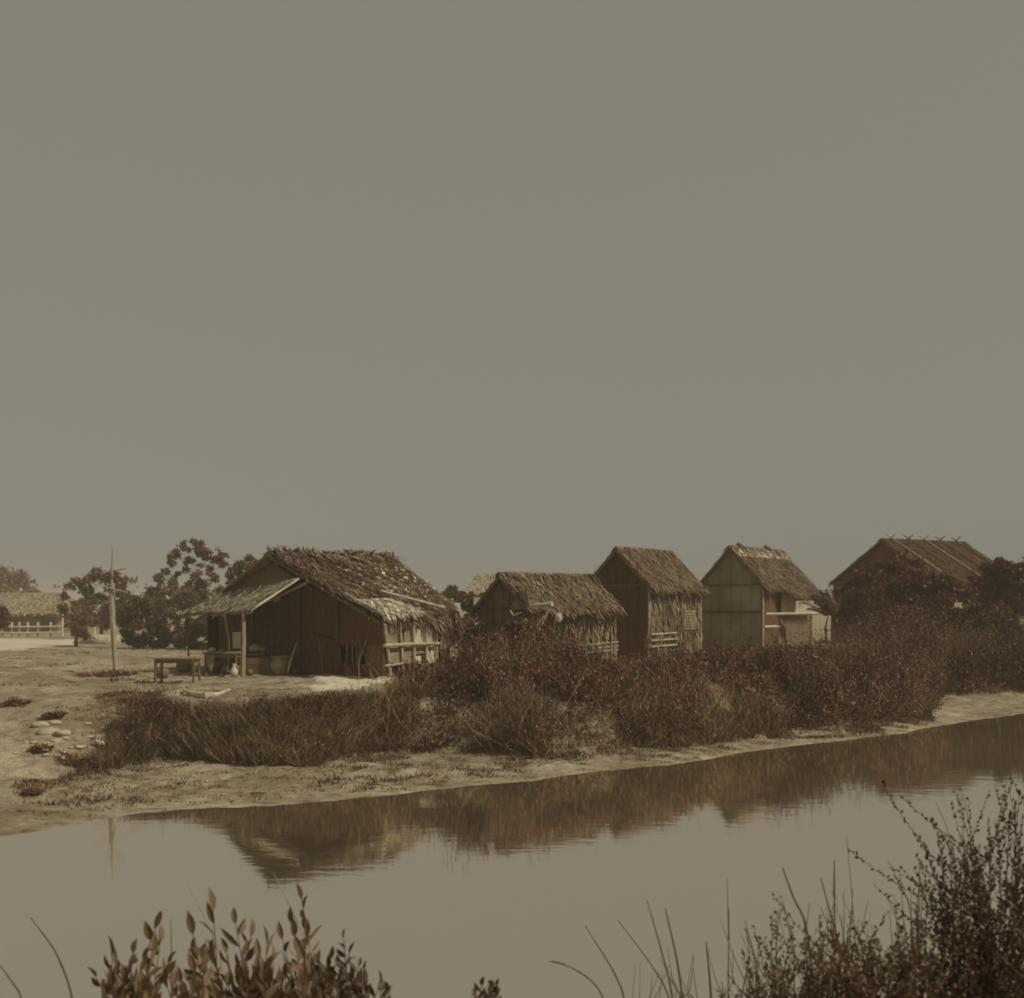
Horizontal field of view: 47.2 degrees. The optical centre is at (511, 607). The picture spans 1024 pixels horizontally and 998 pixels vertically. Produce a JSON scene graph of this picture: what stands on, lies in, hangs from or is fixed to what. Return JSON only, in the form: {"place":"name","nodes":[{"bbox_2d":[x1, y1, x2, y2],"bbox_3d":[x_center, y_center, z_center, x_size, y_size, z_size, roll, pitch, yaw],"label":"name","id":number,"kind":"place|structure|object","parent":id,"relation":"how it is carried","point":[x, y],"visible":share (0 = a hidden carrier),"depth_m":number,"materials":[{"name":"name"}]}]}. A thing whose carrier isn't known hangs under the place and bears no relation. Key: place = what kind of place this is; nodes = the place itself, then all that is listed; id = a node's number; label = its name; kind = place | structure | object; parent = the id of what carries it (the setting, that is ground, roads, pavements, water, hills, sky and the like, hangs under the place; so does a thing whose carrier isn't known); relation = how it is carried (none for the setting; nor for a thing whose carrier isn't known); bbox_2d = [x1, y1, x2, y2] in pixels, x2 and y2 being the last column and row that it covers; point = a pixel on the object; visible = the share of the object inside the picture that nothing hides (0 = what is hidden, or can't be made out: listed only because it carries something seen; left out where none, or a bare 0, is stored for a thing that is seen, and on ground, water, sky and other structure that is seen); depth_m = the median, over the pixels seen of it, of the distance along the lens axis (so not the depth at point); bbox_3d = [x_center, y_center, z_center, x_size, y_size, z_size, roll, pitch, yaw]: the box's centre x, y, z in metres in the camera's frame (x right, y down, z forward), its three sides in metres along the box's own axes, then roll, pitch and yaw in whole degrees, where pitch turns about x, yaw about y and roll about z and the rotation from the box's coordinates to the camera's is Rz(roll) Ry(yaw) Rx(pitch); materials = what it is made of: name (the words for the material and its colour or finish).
{"place":"outdoors","nodes":[
{"label":"outdoors","id":0,"kind":"place"},
{"bbox_2d":[0,639,73,650],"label":"path","id":1,"kind":"structure","parent":0,"point":[13,644],"depth_m":68.19,"materials":[{"name":"sand"}]},
{"bbox_2d":[0,713,1023,997],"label":"water","id":2,"kind":"structure","parent":0,"point":[460,891],"depth_m":15.53,"materials":[{"name":"liquid"}]},
{"bbox_2d":[0,608,1023,835],"bbox_3d":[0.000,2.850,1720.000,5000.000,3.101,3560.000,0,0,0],"label":"ground","id":3,"kind":"structure","parent":0,"point":[16,729],"depth_m":26.36,"materials":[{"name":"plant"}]},
{"bbox_2d":[0,606,11,629],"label":"tree","id":4,"kind":"object","parent":3,"relation":"on","point":[5,618],"visible":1,"depth_m":65.60,"materials":[{"name":"brown plant"}]},
{"bbox_2d":[0,965,21,997],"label":"reed stalk","id":5,"kind":"object","parent":3,"relation":"on","point":[15,986],"visible":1,"depth_m":3.32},
{"bbox_2d":[0,697,33,706],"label":"weed clump","id":6,"kind":"object","parent":3,"relation":"on","point":[17,702],"visible":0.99,"depth_m":27.40,"materials":[{"name":"plant"}]},
{"bbox_2d":[0,563,41,592],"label":"tree","id":7,"kind":"object","parent":3,"relation":"on","point":[11,582],"visible":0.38,"depth_m":149.35,"materials":[{"name":"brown plant"}]},
{"bbox_2d":[0,618,63,636],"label":"rail fence","id":8,"kind":"object","parent":3,"relation":"on","point":[50,626],"visible":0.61,"depth_m":84.93,"materials":[{"name":"wood"}]},
{"bbox_2d":[19,785,46,796],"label":"weed clump","id":9,"kind":"object","parent":3,"relation":"on","point":[30,791],"visible":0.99,"depth_m":21.20,"materials":[{"name":"plant"}]},
{"bbox_2d":[31,721,49,727],"bbox_3d":[-10.318,2.581,25.672,0.430,0.177,0.261,0,0,0],"label":"rock","id":10,"kind":"object","parent":3,"relation":"on","point":[39,724],"visible":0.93,"depth_m":25.59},
{"bbox_2d":[25,741,56,753],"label":"weed clump","id":11,"kind":"object","parent":3,"relation":"on","point":[35,749],"visible":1,"depth_m":24.20,"materials":[{"name":"plant"}]},
{"bbox_2d":[0,592,92,632],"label":"long house","id":12,"kind":"structure","parent":3,"relation":"on","point":[32,609],"depth_m":96.80,"materials":[{"name":"wicker"}]},
{"bbox_2d":[4,616,16,629],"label":"window","id":13,"kind":"structure","parent":12,"relation":"in","point":[14,619],"depth_m":96.41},
{"bbox_2d":[41,616,53,629],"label":"window","id":14,"kind":"structure","parent":12,"relation":"in","point":[45,620],"depth_m":96.41,"materials":[{"name":"wood"}]},
{"bbox_2d":[36,728,59,734],"bbox_3d":[-9.986,2.711,25.314,0.532,0.221,0.368,0,0,0],"label":"rock","id":15,"kind":"object","parent":3,"relation":"on","point":[46,731],"visible":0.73,"depth_m":25.20,"materials":[{"name":"stone"}]},
{"bbox_2d":[30,917,72,997],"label":"reed stalk","id":16,"kind":"object","parent":3,"relation":"on","point":[66,977],"visible":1,"depth_m":3.44,"materials":[{"name":"plant"}]},
{"bbox_2d":[36,709,67,720],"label":"weed clump","id":17,"kind":"object","parent":3,"relation":"on","point":[48,715],"visible":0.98,"depth_m":26.16,"materials":[{"name":"plant"}]},
{"bbox_2d":[54,729,71,736],"bbox_3d":[-9.646,2.705,25.164,0.418,0.163,0.293,0,0,0],"label":"rock","id":18,"kind":"object","parent":3,"relation":"on","point":[61,733],"visible":0.95,"depth_m":25.07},
{"bbox_2d":[53,749,94,769],"bbox_3d":[-8.992,3.161,24.079,0.845,0.537,0.669,0,0,0],"label":"weed clump","id":19,"kind":"object","parent":3,"relation":"on","point":[74,761],"visible":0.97,"depth_m":24.02,"materials":[{"name":"plant"}]},
{"bbox_2d":[55,601,100,645],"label":"tree","id":20,"kind":"object","parent":3,"relation":"on","point":[81,623],"visible":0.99,"depth_m":63.58,"materials":[{"name":"brown plant"}]},
{"bbox_2d":[73,754,108,770],"bbox_3d":[-8.683,3.263,24.182,0.696,0.429,0.506,0,0,0],"label":"weed clump","id":21,"kind":"object","parent":3,"relation":"on","point":[94,768],"visible":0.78,"depth_m":24.13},
{"bbox_2d":[53,566,141,633],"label":"tree","id":22,"kind":"object","parent":3,"relation":"on","point":[90,598],"visible":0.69,"depth_m":77.53,"materials":[{"name":"green plant"}]},
{"bbox_2d":[72,634,124,643],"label":"sand heap","id":23,"kind":"object","parent":3,"relation":"on","point":[102,639],"visible":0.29,"depth_m":68.23,"materials":[{"name":"sand"}]},
{"bbox_2d":[72,667,139,677],"bbox_3d":[-12.601,2.105,36.461,2.019,0.491,1.450,0,0,0],"label":"brush patch","id":24,"kind":"object","parent":3,"relation":"on","point":[107,673],"visible":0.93,"depth_m":36.11,"materials":[{"name":"plant"}]},
{"bbox_2d":[90,549,127,670],"bbox_3d":[-13.208,0.156,38.551,1.234,4.169,0.230,0,0,0],"label":"utility pole","id":25,"kind":"object","parent":3,"relation":"on","point":[111,602],"visible":0.92,"depth_m":38.49,"materials":[{"name":"wood"}]},
{"bbox_2d":[87,911,198,997],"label":"leafy shrub","id":26,"kind":"object","parent":3,"relation":"on","point":[113,986],"visible":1,"depth_m":3.08,"materials":[{"name":"brown plant"}]},
{"bbox_2d":[115,595,186,648],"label":"shrub","id":27,"kind":"object","parent":3,"relation":"on","point":[137,612],"visible":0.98,"depth_m":60.47,"materials":[{"name":"green plant"}]},
{"bbox_2d":[157,667,168,677],"bbox_3d":[-10.467,1.961,35.130,0.400,0.334,0.390,0,0,0],"label":"basket","id":28,"kind":"object","parent":3,"relation":"on","point":[165,672],"visible":0.67,"depth_m":35.00,"materials":[{"name":"wicker"}]},
{"bbox_2d":[152,656,201,682],"bbox_3d":[-9.451,1.798,33.119,1.255,0.786,0.706,0,0,-3],"label":"table","id":29,"kind":"object","parent":3,"relation":"on","point":[161,660],"visible":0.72,"depth_m":32.83,"materials":[{"name":"brown wood"}]},
{"bbox_2d":[176,663,191,672],"bbox_3d":[-10.802,1.954,38.609,0.520,0.425,0.507,0,0,0],"label":"basket","id":30,"kind":"object","parent":3,"relation":"on","point":[183,667],"visible":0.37,"depth_m":38.41,"materials":[{"name":"wicker"}]},
{"bbox_2d":[141,538,230,631],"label":"tree","id":31,"kind":"object","parent":3,"relation":"on","point":[188,595],"visible":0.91,"depth_m":73.73,"materials":[{"name":"green plant"}]},
{"bbox_2d":[165,611,206,649],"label":"shrub","id":32,"kind":"object","parent":3,"relation":"on","point":[198,627],"visible":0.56,"depth_m":58.82,"materials":[{"name":"brown plant"}]},
{"bbox_2d":[187,885,223,988],"bbox_3d":[-0.928,1.374,3.549,0.171,1.040,0.003,0,0,36],"label":"reed stalk","id":33,"kind":"object","parent":3,"relation":"on","point":[212,935],"visible":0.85,"depth_m":3.53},
{"bbox_2d":[182,688,229,698],"bbox_3d":[-7.526,2.084,28.229,1.231,0.181,1.426,0,0,0],"label":"curved log","id":34,"kind":"object","parent":3,"relation":"on","point":[201,694],"visible":0.94,"depth_m":27.84,"materials":[{"name":"wood"}]},
{"bbox_2d":[207,661,220,672],"bbox_3d":[-9.592,1.921,37.715,0.480,0.395,0.468,0,0,0],"label":"basket","id":35,"kind":"object","parent":3,"relation":"on","point":[216,666],"visible":0.56,"depth_m":37.56,"materials":[{"name":"wicker"}]},
{"bbox_2d":[202,651,240,676],"bbox_3d":[-8.971,1.788,36.446,1.149,0.807,0.803,0,0,-3],"label":"table","id":36,"kind":"object","parent":3,"relation":"on","point":[230,654],"visible":0.53,"depth_m":36.09,"materials":[{"name":"brown wood"}]},
{"bbox_2d":[206,655,214,671],"bbox_3d":[-9.245,1.747,35.939,0.294,0.556,0.055,0,0,0],"label":"hanging cloth","id":37,"kind":"object","parent":36,"relation":"hanging from","point":[210,660],"visible":1,"depth_m":35.93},
{"bbox_2d":[232,632,240,647],"bbox_3d":[-8.668,1.035,36.929,0.337,0.528,0.139,0,0,23],"label":"board panel","id":38,"kind":"object","parent":36,"relation":"on","point":[236,639],"visible":0.93,"depth_m":36.90,"materials":[{"name":"wood"}]},
{"bbox_2d":[222,664,230,674],"bbox_3d":[-9.089,1.980,37.339,0.280,0.354,0.273,0,0,0],"label":"pot","id":39,"kind":"object","parent":3,"relation":"on","point":[225,669],"visible":0.82,"depth_m":37.25,"materials":[{"name":"brown ceramic"}]},
{"bbox_2d":[230,664,238,676],"bbox_3d":[-8.510,1.930,35.900,0.240,0.400,0.240,0,0,44],"label":"clay jug","id":40,"kind":"object","parent":3,"relation":"on","point":[233,671],"visible":1,"depth_m":35.83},
{"bbox_2d":[183,888,287,997],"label":"leafy shrub","id":41,"kind":"object","parent":3,"relation":"on","point":[257,986],"visible":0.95,"depth_m":3.25,"materials":[{"name":"brown plant"}]},
{"bbox_2d":[224,553,257,583],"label":"tree","id":42,"kind":"object","parent":3,"relation":"on","point":[235,569],"visible":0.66,"depth_m":69.93,"materials":[{"name":"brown plant"}]},
{"bbox_2d":[80,680,432,769],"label":"bank grass","id":43,"kind":"structure","parent":3,"relation":"on","point":[217,740],"depth_m":25.87,"materials":[{"name":"plant"}]},
{"bbox_2d":[246,653,266,656],"bbox_3d":[-8.319,1.833,37.767,0.790,0.693,0.565,0,0,0],"label":"shelf table","id":44,"kind":"object","parent":3,"relation":"on","point":[261,654],"visible":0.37,"depth_m":37.67,"materials":[{"name":"brown wood"}]},
{"bbox_2d":[249,644,260,652],"bbox_3d":[-8.257,1.320,37.712,0.362,0.289,0.374,0,0,0],"label":"bundle","id":45,"kind":"object","parent":44,"relation":"on","point":[254,648],"visible":1,"depth_m":37.59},
{"bbox_2d":[239,657,274,674],"bbox_3d":[-7.959,1.860,36.900,1.106,0.550,0.650,0,0,0],"label":"wooden trough","id":46,"kind":"object","parent":3,"relation":"on","point":[259,665],"visible":0.5,"depth_m":36.58,"materials":[{"name":"wood"}]},
{"bbox_2d":[270,656,289,675],"bbox_3d":[-7.229,1.825,36.600,0.620,0.610,0.620,0,0,0],"label":"clay jar","id":47,"kind":"object","parent":3,"relation":"on","point":[279,665],"visible":0.98,"depth_m":36.38,"materials":[{"name":"ceramic"}]},
{"bbox_2d":[273,872,317,989],"bbox_3d":[-0.654,1.357,3.547,0.193,1.092,0.009,0,0,31],"label":"reed stalk","id":48,"kind":"object","parent":3,"relation":"on","point":[297,922],"visible":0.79,"depth_m":3.54,"materials":[{"name":"plant"}]},
{"bbox_2d":[275,883,335,997],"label":"leafy shrub","id":49,"kind":"object","parent":3,"relation":"on","point":[302,984],"visible":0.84,"depth_m":3.16,"materials":[{"name":"brown plant"}]},
{"bbox_2d":[180,545,469,676],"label":"thatched house","id":50,"kind":"structure","parent":3,"relation":"on","point":[387,604],"depth_m":37.18,"materials":[{"name":"brown wood"}]},
{"bbox_2d":[302,683,368,690],"bbox_3d":[-4.436,2.091,30.847,2.124,0.192,2.020,0,0,-22],"label":"drying mat","id":51,"kind":"object","parent":3,"relation":"on","point":[314,687],"visible":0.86,"depth_m":30.66,"materials":[{"name":"wicker"}]},
{"bbox_2d":[307,929,370,997],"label":"leafy shrub","id":52,"kind":"object","parent":3,"relation":"on","point":[356,987],"visible":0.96,"depth_m":3.16,"materials":[{"name":"brown plant"}]},
{"bbox_2d":[307,674,392,683],"bbox_3d":[-5.005,2.115,34.508,3.058,0.203,4.525,0,0,0],"label":"drying mat","id":53,"kind":"object","parent":3,"relation":"on","point":[334,678],"visible":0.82,"depth_m":33.88,"materials":[{"name":"wicker"}]},
{"bbox_2d":[369,970,391,997],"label":"weed tuft","id":54,"kind":"object","parent":3,"relation":"on","point":[382,985],"visible":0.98,"depth_m":3.04,"materials":[{"name":"brown plant"}]},
{"bbox_2d":[438,584,476,602],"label":"shrub","id":55,"kind":"object","parent":3,"relation":"on","point":[453,593],"visible":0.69,"depth_m":77.87,"materials":[{"name":"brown plant"}]},
{"bbox_2d":[459,598,473,612],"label":"shrub","id":56,"kind":"object","parent":3,"relation":"on","point":[466,605],"visible":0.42,"depth_m":55.71,"materials":[{"name":"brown plant"}]},
{"bbox_2d":[462,613,477,659],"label":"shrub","id":57,"kind":"object","parent":3,"relation":"on","point":[470,621],"visible":0.23,"depth_m":41.34,"materials":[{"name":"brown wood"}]},
{"bbox_2d":[462,592,483,601],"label":"shrub","id":58,"kind":"object","parent":3,"relation":"on","point":[469,595],"visible":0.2,"depth_m":75.48,"materials":[{"name":"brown plant"}]},
{"bbox_2d":[10,711,937,819],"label":"mud tufts","id":59,"kind":"object","parent":3,"relation":"on","point":[866,728],"visible":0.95,"depth_m":24.90,"materials":[{"name":"brown plant"}]},
{"bbox_2d":[464,574,495,599],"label":"thatched hut","id":60,"kind":"object","parent":3,"relation":"on","point":[480,583],"visible":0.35,"depth_m":96.49,"materials":[{"name":"wicker"}]},
{"bbox_2d":[471,977,500,997],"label":"weed tuft","id":61,"kind":"object","parent":3,"relation":"on","point":[493,987],"visible":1,"depth_m":3.07,"materials":[{"name":"brown plant"}]},
{"bbox_2d":[500,620,562,650],"bbox_3d":[0.570,1.294,35.660,1.934,1.881,0.917,0,0,0],"label":"shrub","id":62,"kind":"object","parent":3,"relation":"on","point":[519,627],"visible":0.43,"depth_m":35.50,"materials":[{"name":"brown plant"}]},
{"bbox_2d":[470,572,627,664],"bbox_3d":[1.200,0.630,39.552,4.880,3.619,4.531,0,0,-38],"label":"thatched hut","id":63,"kind":"object","parent":3,"relation":"on","point":[581,603],"visible":0.74,"depth_m":39.15,"materials":[{"name":"plant"}]},
{"bbox_2d":[96,616,1017,760],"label":"dry grass","id":64,"kind":"structure","parent":3,"relation":"on","point":[720,682],"depth_m":28.89,"materials":[{"name":"plant"}]},
{"bbox_2d":[549,961,603,997],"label":"reed stalk","id":65,"kind":"object","parent":3,"relation":"on","point":[580,973],"visible":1,"depth_m":3.67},
{"bbox_2d":[582,641,618,665],"bbox_3d":[2.730,1.624,37.283,1.345,1.112,0.293,0,0,-14],"label":"bamboo fence","id":66,"kind":"object","parent":3,"relation":"on","point":[611,646],"visible":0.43,"depth_m":37.28,"materials":[{"name":"wood"}]},
{"bbox_2d":[585,926,624,997],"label":"reed stalk","id":67,"kind":"object","parent":3,"relation":"on","point":[609,965],"visible":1,"depth_m":3.65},
{"bbox_2d":[464,639,801,663],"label":"stalks","id":68,"kind":"object","parent":3,"relation":"on","point":[686,650],"visible":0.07,"depth_m":41.65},
{"bbox_2d":[618,920,668,997],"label":"reed stalk","id":69,"kind":"object","parent":3,"relation":"on","point":[648,961],"visible":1,"depth_m":3.64,"materials":[{"name":"plant"}]},
{"bbox_2d":[458,631,830,668],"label":"scrub","id":70,"kind":"object","parent":3,"relation":"on","point":[687,653],"visible":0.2,"depth_m":41.59,"materials":[{"name":"plant"}]},
{"bbox_2d":[592,546,710,658],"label":"thatched hut","id":71,"kind":"object","parent":3,"relation":"on","point":[653,592],"visible":0.87,"depth_m":48.37,"materials":[{"name":"brown wood"}]},
{"bbox_2d":[677,596,694,615],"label":"window","id":72,"kind":"structure","parent":71,"relation":"in","point":[686,602],"depth_m":49.72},
{"bbox_2d":[647,900,672,997],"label":"reed stalk","id":73,"kind":"object","parent":3,"relation":"on","point":[662,954],"visible":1,"depth_m":3.54,"materials":[{"name":"plant"}]},
{"bbox_2d":[665,908,682,997],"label":"reed stalk","id":74,"kind":"object","parent":3,"relation":"on","point":[680,981],"visible":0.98,"depth_m":3.64,"materials":[{"name":"plant"}]},
{"bbox_2d":[367,594,1023,758],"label":"bank scrub","id":75,"kind":"object","parent":3,"relation":"on","point":[738,674],"visible":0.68,"depth_m":32.68,"materials":[{"name":"plant"}]},
{"bbox_2d":[706,942,711,997],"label":"reed stalk","id":76,"kind":"object","parent":3,"relation":"on","point":[710,986],"visible":1,"depth_m":3.52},
{"bbox_2d":[727,882,729,997],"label":"reed stalk","id":77,"kind":"object","parent":3,"relation":"on","point":[728,940],"visible":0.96,"depth_m":3.65,"materials":[{"name":"plant"}]},
{"bbox_2d":[444,598,1023,759],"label":"tall weeds","id":78,"kind":"object","parent":3,"relation":"on","point":[580,719],"visible":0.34,"depth_m":31.16,"materials":[{"name":"brown plant"}]},
{"bbox_2d":[700,542,823,653],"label":"thatched hut","id":79,"kind":"object","parent":3,"relation":"on","point":[748,588],"visible":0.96,"depth_m":53.05,"materials":[{"name":"brown wood"}]},
{"bbox_2d":[764,594,777,649],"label":"door","id":80,"kind":"structure","parent":79,"relation":"in","point":[770,602],"depth_m":52.39,"materials":[{"name":"wood"}]},
{"bbox_2d":[765,612,818,615],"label":"porch rail","id":81,"kind":"object","parent":79,"relation":"attached to","point":[798,613],"visible":0.97,"depth_m":51.17,"materials":[{"name":"wood"}]},
{"bbox_2d":[795,601,814,611],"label":"hanging sheet","id":82,"kind":"object","parent":79,"relation":"hanging from","point":[802,607],"visible":0.57,"depth_m":53.19,"materials":[{"name":"fabric"}]},
{"bbox_2d":[771,910,779,996],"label":"reed stalk","id":83,"kind":"object","parent":3,"relation":"on","point":[771,956],"visible":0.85,"depth_m":3.49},
{"bbox_2d":[784,906,794,997],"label":"reed stalk","id":84,"kind":"object","parent":3,"relation":"on","point":[793,959],"visible":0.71,"depth_m":3.54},
{"bbox_2d":[782,867,814,997],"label":"reed stalk","id":85,"kind":"object","parent":3,"relation":"on","point":[804,920],"visible":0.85,"depth_m":3.75,"materials":[{"name":"plant"}]},
{"bbox_2d":[714,893,905,997],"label":"bush","id":86,"kind":"object","parent":3,"relation":"on","point":[831,987],"visible":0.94,"depth_m":3.45,"materials":[{"name":"brown plant"}]},
{"bbox_2d":[814,591,830,645],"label":"shrub","id":87,"kind":"object","parent":3,"relation":"on","point":[825,597],"visible":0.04,"depth_m":59.82,"materials":[{"name":"plant"}]},
{"bbox_2d":[800,589,854,650],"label":"palm","id":88,"kind":"object","parent":3,"relation":"on","point":[830,609],"visible":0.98,"depth_m":46.91,"materials":[{"name":"brown plant"}]},
{"bbox_2d":[820,878,847,994],"bbox_3d":[1.032,1.402,3.749,0.009,1.050,0.122,0,0,-29],"label":"reed stalk","id":89,"kind":"object","parent":3,"relation":"on","point":[830,915],"visible":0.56,"depth_m":3.76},
{"bbox_2d":[833,860,841,973],"bbox_3d":[1.067,1.403,3.851,0.016,1.123,0.107,0,0,0],"label":"reed stalk","id":90,"kind":"object","parent":3,"relation":"on","point":[834,896],"visible":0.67,"depth_m":3.88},
{"bbox_2d":[846,835,856,957],"bbox_3d":[1.147,1.378,3.950,0.004,1.200,0.103,0,0,-5],"label":"reed stalk","id":91,"kind":"object","parent":3,"relation":"on","point":[851,890],"visible":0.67,"depth_m":3.96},
{"bbox_2d":[786,883,984,997],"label":"bush","id":92,"kind":"object","parent":3,"relation":"on","point":[905,987],"visible":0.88,"depth_m":3.39,"materials":[{"name":"brown plant"}]},
{"bbox_2d":[829,548,979,631],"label":"shrub","id":93,"kind":"object","parent":3,"relation":"on","point":[913,582],"visible":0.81,"depth_m":62.71,"materials":[{"name":"brown plant"}]},
{"bbox_2d":[915,862,919,942],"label":"reed stalk","id":94,"kind":"object","parent":3,"relation":"on","point":[918,902],"visible":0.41,"depth_m":3.87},
{"bbox_2d":[827,534,1023,641],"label":"thatched hut","id":95,"kind":"object","parent":3,"relation":"on","point":[960,559],"visible":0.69,"depth_m":68.59,"materials":[{"name":"plant"}]},
{"bbox_2d":[847,790,1023,997],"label":"bush","id":96,"kind":"object","parent":3,"relation":"on","point":[944,927],"visible":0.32,"depth_m":3.73,"materials":[{"name":"brown plant"}]},
{"bbox_2d":[873,766,1023,997],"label":"bush","id":97,"kind":"object","parent":3,"relation":"on","point":[1014,933],"visible":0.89,"depth_m":3.53,"materials":[{"name":"brown plant"}]},
{"bbox_2d":[920,600,1022,636],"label":"shrub","id":98,"kind":"object","parent":3,"relation":"on","point":[973,610],"visible":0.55,"depth_m":50.03,"materials":[{"name":"brown plant"}]},
{"bbox_2d":[967,556,1023,622],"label":"shrub","id":99,"kind":"object","parent":3,"relation":"on","point":[999,571],"visible":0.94,"depth_m":65.58,"materials":[{"name":"green plant"}]},
{"bbox_2d":[1004,773,1023,987],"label":"twig","id":100,"kind":"object","parent":3,"relation":"on","point":[1019,793],"visible":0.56,"depth_m":4.28,"materials":[{"name":"brown plant"}]},
{"bbox_2d":[0,0,1023,607],"label":"sky","id":101,"kind":"structure","parent":0,"point":[462,290],"materials":[{"name":"grey"}]},
{"bbox_2d":[379,615,1023,760],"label":"slope grass","id":102,"kind":"structure","parent":0,"point":[724,732],"depth_m":28.94,"materials":[{"name":"plant"}]},
{"bbox_2d":[729,932,1022,997],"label":"grass","id":103,"kind":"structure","parent":0,"point":[935,977],"depth_m":3.53,"materials":[{"name":"plant"}]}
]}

